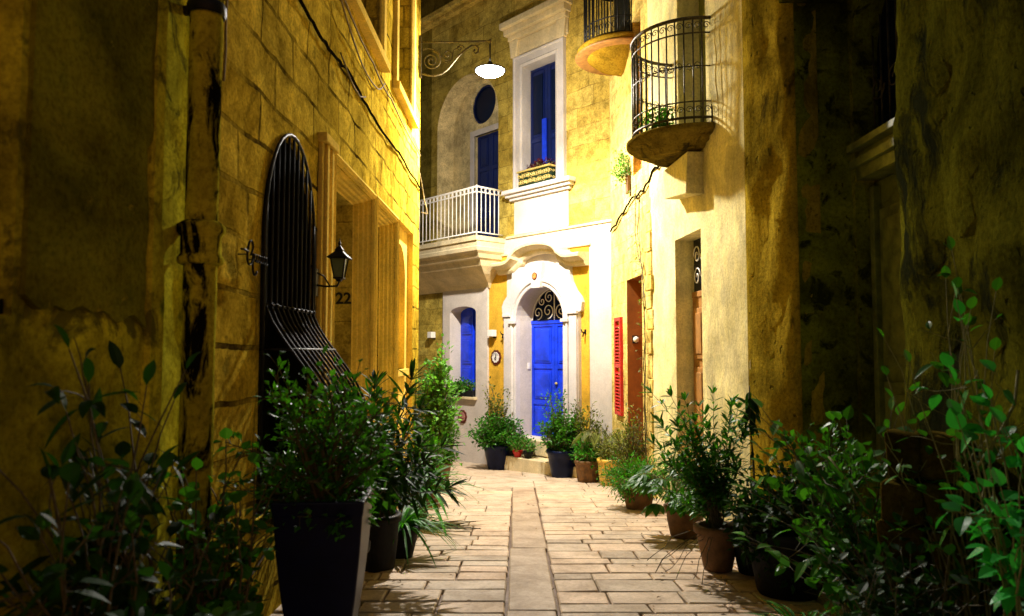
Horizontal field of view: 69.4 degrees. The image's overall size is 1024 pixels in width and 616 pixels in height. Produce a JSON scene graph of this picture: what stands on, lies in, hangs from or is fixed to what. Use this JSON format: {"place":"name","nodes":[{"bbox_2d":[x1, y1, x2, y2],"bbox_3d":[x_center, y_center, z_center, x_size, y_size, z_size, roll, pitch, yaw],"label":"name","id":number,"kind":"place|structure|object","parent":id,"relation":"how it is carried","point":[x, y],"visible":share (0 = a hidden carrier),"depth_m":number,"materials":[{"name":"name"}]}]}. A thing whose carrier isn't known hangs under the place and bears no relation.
{"place":"outdoors","nodes":[
{"label":"outdoors","id":0,"kind":"place"},
{"bbox_2d":[270,461,850,615],"bbox_3d":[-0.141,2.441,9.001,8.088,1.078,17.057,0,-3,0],"label":"paving","id":1,"kind":"structure","parent":0,"point":[594,573],"depth_m":5.86,"materials":[{"name":"stone"}]},
{"bbox_2d":[0,0,189,615],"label":"rendered house","id":2,"kind":"structure","parent":1,"relation":"on","point":[93,112],"depth_m":2.64,"materials":[{"name":"yellow stone"}]},
{"bbox_2d":[175,0,226,615],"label":"drainpipe","id":3,"kind":"object","parent":2,"relation":"attached to","point":[200,230],"visible":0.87,"depth_m":3.31,"materials":[{"name":"yellow stone"}]},
{"bbox_2d":[0,324,199,615],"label":"wall shrub","id":4,"kind":"object","parent":1,"relation":"on","point":[95,406],"visible":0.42,"depth_m":2.38,"materials":[{"name":"green plant"}]},
{"bbox_2d":[0,441,252,615],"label":"wall shrub","id":5,"kind":"object","parent":1,"relation":"on","point":[51,581],"visible":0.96,"depth_m":2.12,"materials":[{"name":"green plant"}]},
{"bbox_2d":[143,427,295,615],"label":"wall shrub","id":6,"kind":"object","parent":1,"relation":"on","point":[216,597],"visible":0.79,"depth_m":3.02,"materials":[{"name":"green plant"}]},
{"bbox_2d":[211,0,420,615],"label":"limestone house","id":7,"kind":"structure","parent":1,"relation":"on","point":[313,169],"depth_m":5.43,"materials":[{"name":"yellow stone"}]},
{"bbox_2d":[222,0,227,80],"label":"cable","id":8,"kind":"object","parent":7,"relation":"attached to","point":[225,44],"visible":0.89,"depth_m":3.80,"materials":[{"name":"grey rubber"}]},
{"bbox_2d":[238,240,267,275],"bbox_3d":[-1.475,-0.277,4.150,0.079,0.194,0.394,0,-3,0],"label":"wrought iron ornament","id":9,"kind":"object","parent":7,"relation":"attached to","point":[257,258],"visible":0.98,"depth_m":4.12,"materials":[{"name":"black metal"}]},
{"bbox_2d":[316,238,351,295],"bbox_3d":[-1.343,-0.308,5.525,0.260,0.439,0.154,0,-3,1],"label":"wall lantern","id":10,"kind":"object","parent":7,"relation":"attached to","point":[339,257],"depth_m":5.49,"materials":[{"name":"black metal"}]},
{"bbox_2d":[335,292,350,303],"bbox_3d":[-1.706,-0.100,7.484,0.156,0.117,0.016,0,-3,1],"label":"house number","id":11,"kind":"object","parent":7,"relation":"attached to","point":[341,296],"visible":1,"depth_m":7.48,"materials":[{"name":"black metal"}]},
{"bbox_2d":[299,0,421,188],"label":"cable","id":12,"kind":"object","parent":7,"relation":"attached to","point":[312,21],"visible":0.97,"depth_m":6.52,"materials":[{"name":"black rubber"}]},
{"bbox_2d":[340,52,365,97],"bbox_3d":[-1.412,-2.030,6.629,0.022,0.128,1.004,0,-3,1],"label":"cable","id":13,"kind":"object","parent":12,"relation":"hanging from","point":[350,77],"visible":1,"depth_m":6.45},
{"bbox_2d":[340,0,385,89],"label":"cable","id":14,"kind":"object","parent":7,"relation":"attached to","point":[356,47],"visible":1,"depth_m":6.66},
{"bbox_2d":[346,0,390,72],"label":"window","id":15,"kind":"structure","parent":7,"relation":"in","point":[378,46],"depth_m":7.61,"materials":[{"name":"stone"}]},
{"bbox_2d":[343,0,420,155],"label":"cable","id":16,"kind":"object","parent":7,"relation":"attached to","point":[349,12],"visible":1,"depth_m":7.63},
{"bbox_2d":[392,0,418,128],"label":"window","id":17,"kind":"structure","parent":7,"relation":"in","point":[409,108],"depth_m":9.67,"materials":[{"name":"stone"}]},
{"bbox_2d":[419,173,427,213],"bbox_3d":[-1.351,-1.708,11.099,0.162,0.607,0.099,3,-4,-42],"label":"cable","id":18,"kind":"object","parent":7,"relation":"attached to","point":[423,196],"visible":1,"depth_m":11.11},
{"bbox_2d":[418,35,505,78],"bbox_3d":[-0.747,-3.768,11.089,1.305,0.640,0.470,0,-3,1],"label":"street lamp","id":19,"kind":"object","parent":7,"relation":"attached to","point":[489,69],"visible":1,"depth_m":11.08,"materials":[{"name":"metal"}]},
{"bbox_2d":[214,343,421,615],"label":"potted shrub","id":20,"kind":"object","parent":1,"relation":"on","point":[319,515],"visible":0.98,"depth_m":3.43,"materials":[{"name":"green plant"}]},
{"bbox_2d":[317,378,402,552],"bbox_3d":[-1.020,1.174,4.697,0.647,1.454,0.757,1,-3,-11],"label":"potted shrub","id":21,"kind":"object","parent":1,"relation":"on","point":[352,394],"visible":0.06,"depth_m":4.79,"materials":[{"name":"green plant"}]},
{"bbox_2d":[352,358,467,572],"bbox_3d":[-0.900,1.181,5.322,1.073,1.652,1.237,-1,-4,22],"label":"oleander","id":22,"kind":"object","parent":1,"relation":"on","point":[381,553],"visible":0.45,"depth_m":5.45,"materials":[{"name":"green plant"}]},
{"bbox_2d":[393,497,467,565],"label":"spider plant","id":23,"kind":"object","parent":1,"relation":"on","point":[410,526],"visible":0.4,"depth_m":6.10,"materials":[{"name":"green plant"}]},
{"bbox_2d":[406,421,455,505],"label":"bush","id":24,"kind":"object","parent":1,"relation":"on","point":[439,451],"visible":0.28,"depth_m":9.16,"materials":[{"name":"green plant"}]},
{"bbox_2d":[414,333,467,485],"bbox_3d":[-1.073,1.496,10.790,0.867,2.261,0.900,0,-3,0],"label":"tall bush","id":25,"kind":"object","parent":1,"relation":"on","point":[444,417],"visible":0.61,"depth_m":10.68,"materials":[{"name":"green plant"}]},
{"bbox_2d":[395,454,487,536],"bbox_3d":[-1.055,2.019,7.768,1.697,0.846,1.465,0,-3,0],"label":"strap leaf plant","id":26,"kind":"object","parent":1,"relation":"on","point":[432,480],"visible":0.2,"depth_m":7.67,"materials":[{"name":"plant"}]},
{"bbox_2d":[421,521,480,529],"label":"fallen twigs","id":27,"kind":"object","parent":1,"relation":"on","point":[465,528],"visible":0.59,"depth_m":7.42,"materials":[{"name":"plant"}]},
{"bbox_2d":[466,376,528,469],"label":"round bush","id":28,"kind":"object","parent":1,"relation":"on","point":[492,440],"visible":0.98,"depth_m":13.49,"materials":[{"name":"green plant"}]},
{"bbox_2d":[418,0,611,477],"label":"corner house","id":29,"kind":"structure","parent":1,"relation":"on","point":[493,236],"depth_m":14.24,"materials":[{"name":"paint"}]},
{"bbox_2d":[427,332,435,338],"bbox_3d":[-1.742,0.600,16.070,0.144,0.160,0.140,3,-5,-42],"label":"wall sconce","id":30,"kind":"object","parent":29,"relation":"attached to","point":[431,335],"depth_m":16.02,"materials":[{"name":"white paint"}]},
{"bbox_2d":[449,376,475,396],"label":"window plants","id":31,"kind":"object","parent":29,"relation":"on","point":[469,390],"depth_m":15.14,"materials":[{"name":"green plant"}]},
{"bbox_2d":[458,410,466,422],"bbox_3d":[-1.022,2.232,15.196,0.032,0.272,0.286,3,-5,-42],"label":"ceramic plaque","id":32,"kind":"object","parent":29,"relation":"attached to","point":[463,413],"visible":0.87,"depth_m":15.17,"materials":[{"name":"pink ceramic"}]},
{"bbox_2d":[473,84,495,123],"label":"oculus window","id":33,"kind":"structure","parent":29,"relation":"in","point":[485,100],"depth_m":16.06,"materials":[{"name":"blue glass"}]},
{"bbox_2d":[477,131,497,236],"bbox_3d":[-0.432,-2.493,15.764,0.070,2.500,0.900,3,-5,-42],"label":"balcony door","id":34,"kind":"structure","parent":29,"relation":"in","point":[487,144],"depth_m":15.83,"materials":[{"name":"blue paint"}]},
{"bbox_2d":[487,330,495,337],"bbox_3d":[-0.386,0.513,14.575,0.144,0.160,0.140,3,-5,-42],"label":"wall sconce","id":35,"kind":"object","parent":29,"relation":"attached to","point":[491,333],"depth_m":14.53,"materials":[{"name":"white paint"}]},
{"bbox_2d":[491,350,501,364],"bbox_3d":[-0.322,0.972,14.553,0.041,0.292,0.308,3,-5,-42],"label":"ceramic plaque","id":36,"kind":"object","parent":29,"relation":"attached to","point":[496,357],"visible":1,"depth_m":14.53,"materials":[{"name":"white ceramic"}]},
{"bbox_2d":[505,431,519,455],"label":"step plant","id":37,"kind":"object","parent":29,"relation":"on","point":[510,452],"visible":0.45,"depth_m":13.45,"materials":[{"name":"green plant"}]},
{"bbox_2d":[506,435,528,456],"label":"step plant","id":38,"kind":"object","parent":29,"relation":"on","point":[517,451],"visible":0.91,"depth_m":13.25,"materials":[{"name":"green plant"}]},
{"bbox_2d":[519,435,538,458],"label":"step plant","id":39,"kind":"object","parent":29,"relation":"on","point":[528,451],"visible":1,"depth_m":13.12,"materials":[{"name":"green plant"}]},
{"bbox_2d":[516,155,555,186],"bbox_3d":[0.507,-2.573,13.850,0.351,0.546,0.880,3,-5,-42],"label":"flower box","id":40,"kind":"object","parent":29,"relation":"on","point":[537,171],"visible":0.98,"depth_m":13.72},
{"bbox_2d":[531,62,555,164],"bbox_3d":[0.679,-3.472,14.018,0.120,2.350,0.980,3,-5,-42],"label":"window","id":41,"kind":"structure","parent":29,"relation":"in","point":[543,116],"depth_m":14.11,"materials":[{"name":"blue paint"}]},
{"bbox_2d":[532,323,562,436],"bbox_3d":[0.801,1.353,13.792,0.114,2.130,1.280,3,-5,-42],"label":"front door","id":42,"kind":"structure","parent":29,"relation":"in","point":[547,339],"depth_m":13.97,"materials":[{"name":"blue paint"}]},
{"bbox_2d":[506,487,557,615],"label":"gutter strip","id":43,"kind":"object","parent":1,"relation":"on","point":[531,592],"visible":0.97,"depth_m":5.90,"materials":[{"name":"stone"}]},
{"bbox_2d":[361,477,757,615],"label":"leaf litter","id":44,"kind":"object","parent":1,"relation":"on","point":[631,565],"visible":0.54,"depth_m":5.60,"materials":[{"name":"brown plant"}]},
{"bbox_2d":[533,387,589,477],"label":"glossy bush","id":45,"kind":"object","parent":1,"relation":"on","point":[558,443],"visible":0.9,"depth_m":12.21,"materials":[{"name":"green plant"}]},
{"bbox_2d":[569,433,602,482],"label":"brown potted plant","id":46,"kind":"object","parent":1,"relation":"on","point":[585,454],"visible":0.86,"depth_m":11.50,"materials":[{"name":"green plant"}]},
{"bbox_2d":[569,399,604,466],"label":"slender bush","id":47,"kind":"object","parent":1,"relation":"on","point":[583,423],"visible":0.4,"depth_m":12.21,"materials":[{"name":"green plant"}]},
{"bbox_2d":[571,427,620,481],"bbox_3d":[1.424,2.331,11.786,0.974,0.831,0.991,0,-3,0],"label":"palm","id":48,"kind":"object","parent":1,"relation":"on","point":[591,438],"visible":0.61,"depth_m":11.58,"materials":[{"name":"plant"}]},
{"bbox_2d":[594,436,625,485],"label":"yellow potted plant","id":49,"kind":"object","parent":1,"relation":"on","point":[602,459],"visible":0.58,"depth_m":11.10,"materials":[{"name":"green plant"}]},
{"bbox_2d":[598,403,647,492],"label":"wispy shrub","id":50,"kind":"object","parent":1,"relation":"on","point":[626,446],"visible":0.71,"depth_m":10.19,"materials":[{"name":"green plant"}]},
{"bbox_2d":[592,450,671,509],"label":"fern","id":51,"kind":"object","parent":1,"relation":"on","point":[633,500],"visible":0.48,"depth_m":8.76,"materials":[{"name":"green plant"}]},
{"bbox_2d":[623,461,705,539],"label":"broad leaf plant","id":52,"kind":"object","parent":1,"relation":"on","point":[678,523],"visible":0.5,"depth_m":6.95,"materials":[{"name":"plant"}]},
{"bbox_2d":[639,382,754,582],"bbox_3d":[1.456,1.312,5.752,0.869,1.443,0.914,0,-3,0],"label":"tall oleander","id":53,"kind":"object","parent":1,"relation":"on","point":[709,485],"visible":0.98,"depth_m":5.72,"materials":[{"name":"plant"}]},
{"bbox_2d":[575,0,825,521],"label":"cream house","id":54,"kind":"structure","parent":1,"relation":"on","point":[718,227],"depth_m":7.77,"materials":[{"name":"stone"}]},
{"bbox_2d":[614,317,623,415],"bbox_3d":[1.699,0.927,11.811,0.050,1.550,0.470,0,-3,-5],"label":"red slatted panel","id":55,"kind":"object","parent":54,"relation":"attached to","point":[619,366],"visible":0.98,"depth_m":11.70,"materials":[{"name":"paint"}]},
{"bbox_2d":[608,147,630,193],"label":"wall fern","id":56,"kind":"object","parent":54,"relation":"attached to","point":[625,171],"depth_m":11.21,"materials":[{"name":"plant"}]},
{"bbox_2d":[614,0,629,30],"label":"upper balcony door","id":57,"kind":"structure","parent":54,"relation":"in","point":[620,2],"depth_m":11.78,"materials":[{"name":"brown wood"}]},
{"bbox_2d":[610,166,659,231],"bbox_3d":[1.792,-1.582,10.841,0.047,0.445,3.157,0,-3,-5],"label":"cable","id":58,"kind":"object","parent":54,"relation":"attached to","point":[640,191],"visible":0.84,"depth_m":10.67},
{"bbox_2d":[632,336,638,342],"bbox_3d":[1.893,0.481,11.299,0.090,0.120,0.115,0,-3,-5],"label":"door knob","id":59,"kind":"object","parent":54,"relation":"attached to","point":[636,340],"depth_m":11.27,"materials":[{"name":"metal"}]},
{"bbox_2d":[627,185,646,464],"bbox_3d":[1.729,0.412,10.333,0.190,4.405,0.654,0,-3,-5],"label":"pilaster","id":60,"kind":"object","parent":54,"relation":"attached to","point":[644,375],"visible":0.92,"depth_m":10.15,"materials":[{"name":"yellow stone"}]},
{"bbox_2d":[635,105,674,129],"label":"balcony plant","id":61,"kind":"object","parent":54,"relation":"on","point":[656,119],"visible":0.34,"depth_m":8.50,"materials":[{"name":"green plant"}]},
{"bbox_2d":[692,290,703,489],"bbox_3d":[2.238,1.059,8.427,0.082,2.550,0.960,0,-3,-5],"label":"front door","id":62,"kind":"structure","parent":54,"relation":"in","point":[697,296],"depth_m":8.68,"materials":[{"name":"brown wood"}]},
{"bbox_2d":[699,0,706,121],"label":"balcony door","id":63,"kind":"structure","parent":54,"relation":"in","point":[701,2],"depth_m":8.80,"materials":[{"name":"brown wood"}]},
{"bbox_2d":[727,386,766,575],"bbox_3d":[1.860,1.309,5.683,0.408,1.420,0.408,0,-3,0],"label":"drooping stem plant","id":64,"kind":"object","parent":1,"relation":"on","point":[753,417],"visible":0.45,"depth_m":5.67,"materials":[{"name":"green plant"}]},
{"bbox_2d":[722,449,852,601],"bbox_3d":[1.902,1.462,5.062,0.978,0.970,0.933,0,-3,0],"label":"dark bush","id":65,"kind":"object","parent":1,"relation":"on","point":[756,525],"visible":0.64,"depth_m":4.92,"materials":[{"name":"green plant"}]},
{"bbox_2d":[741,598,849,615],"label":"grass clump","id":66,"kind":"object","parent":1,"relation":"on","point":[791,611],"visible":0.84,"depth_m":4.21,"materials":[{"name":"green plant"}]},
{"bbox_2d":[724,397,929,615],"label":"climbing plant","id":67,"kind":"object","parent":1,"relation":"on","point":[828,498],"visible":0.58,"depth_m":4.05,"materials":[{"name":"green plant"}]},
{"bbox_2d":[828,456,876,522],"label":"bare stem","id":68,"kind":"object","parent":67,"relation":"attached to","point":[853,488],"visible":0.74,"depth_m":4.03,"materials":[{"name":"plant"}]},
{"bbox_2d":[770,411,883,591],"bbox_3d":[2.272,1.344,5.254,0.743,1.248,0.629,1,-4,-20],"label":"dark bush","id":69,"kind":"object","parent":1,"relation":"on","point":[828,449],"visible":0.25,"depth_m":5.22,"materials":[{"name":"green plant"}]},
{"bbox_2d":[778,0,1023,615],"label":"portal house","id":70,"kind":"structure","parent":1,"relation":"on","point":[912,161],"depth_m":4.25,"materials":[{"name":"stone"}]},
{"bbox_2d":[869,173,905,498],"bbox_3d":[3.015,0.623,5.248,0.110,3.450,1.750,0,-3,0],"label":"double door","id":71,"kind":"structure","parent":70,"relation":"in","point":[884,198],"depth_m":5.92,"materials":[{"name":"brown wood"}]},
{"bbox_2d":[778,505,1023,615],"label":"ground shrub","id":72,"kind":"object","parent":1,"relation":"on","point":[866,593],"visible":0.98,"depth_m":3.28,"materials":[{"name":"green plant"}]},
{"bbox_2d":[876,429,974,615],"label":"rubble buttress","id":73,"kind":"structure","parent":1,"relation":"on","point":[896,495],"depth_m":3.59,"materials":[{"name":"brown stone"}]},
{"bbox_2d":[863,236,1023,615],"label":"climbing plant","id":74,"kind":"object","parent":1,"relation":"on","point":[969,320],"visible":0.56,"depth_m":3.42,"materials":[{"name":"green plant"}]},
{"bbox_2d":[978,370,1019,466],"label":"bare stem","id":75,"kind":"object","parent":74,"relation":"attached to","point":[1011,408],"visible":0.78,"depth_m":3.14,"materials":[{"name":"brown plant"}]},
{"bbox_2d":[909,282,1023,615],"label":"climbing plant","id":76,"kind":"object","parent":1,"relation":"on","point":[1010,569],"visible":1,"depth_m":2.87,"materials":[{"name":"green plant"}]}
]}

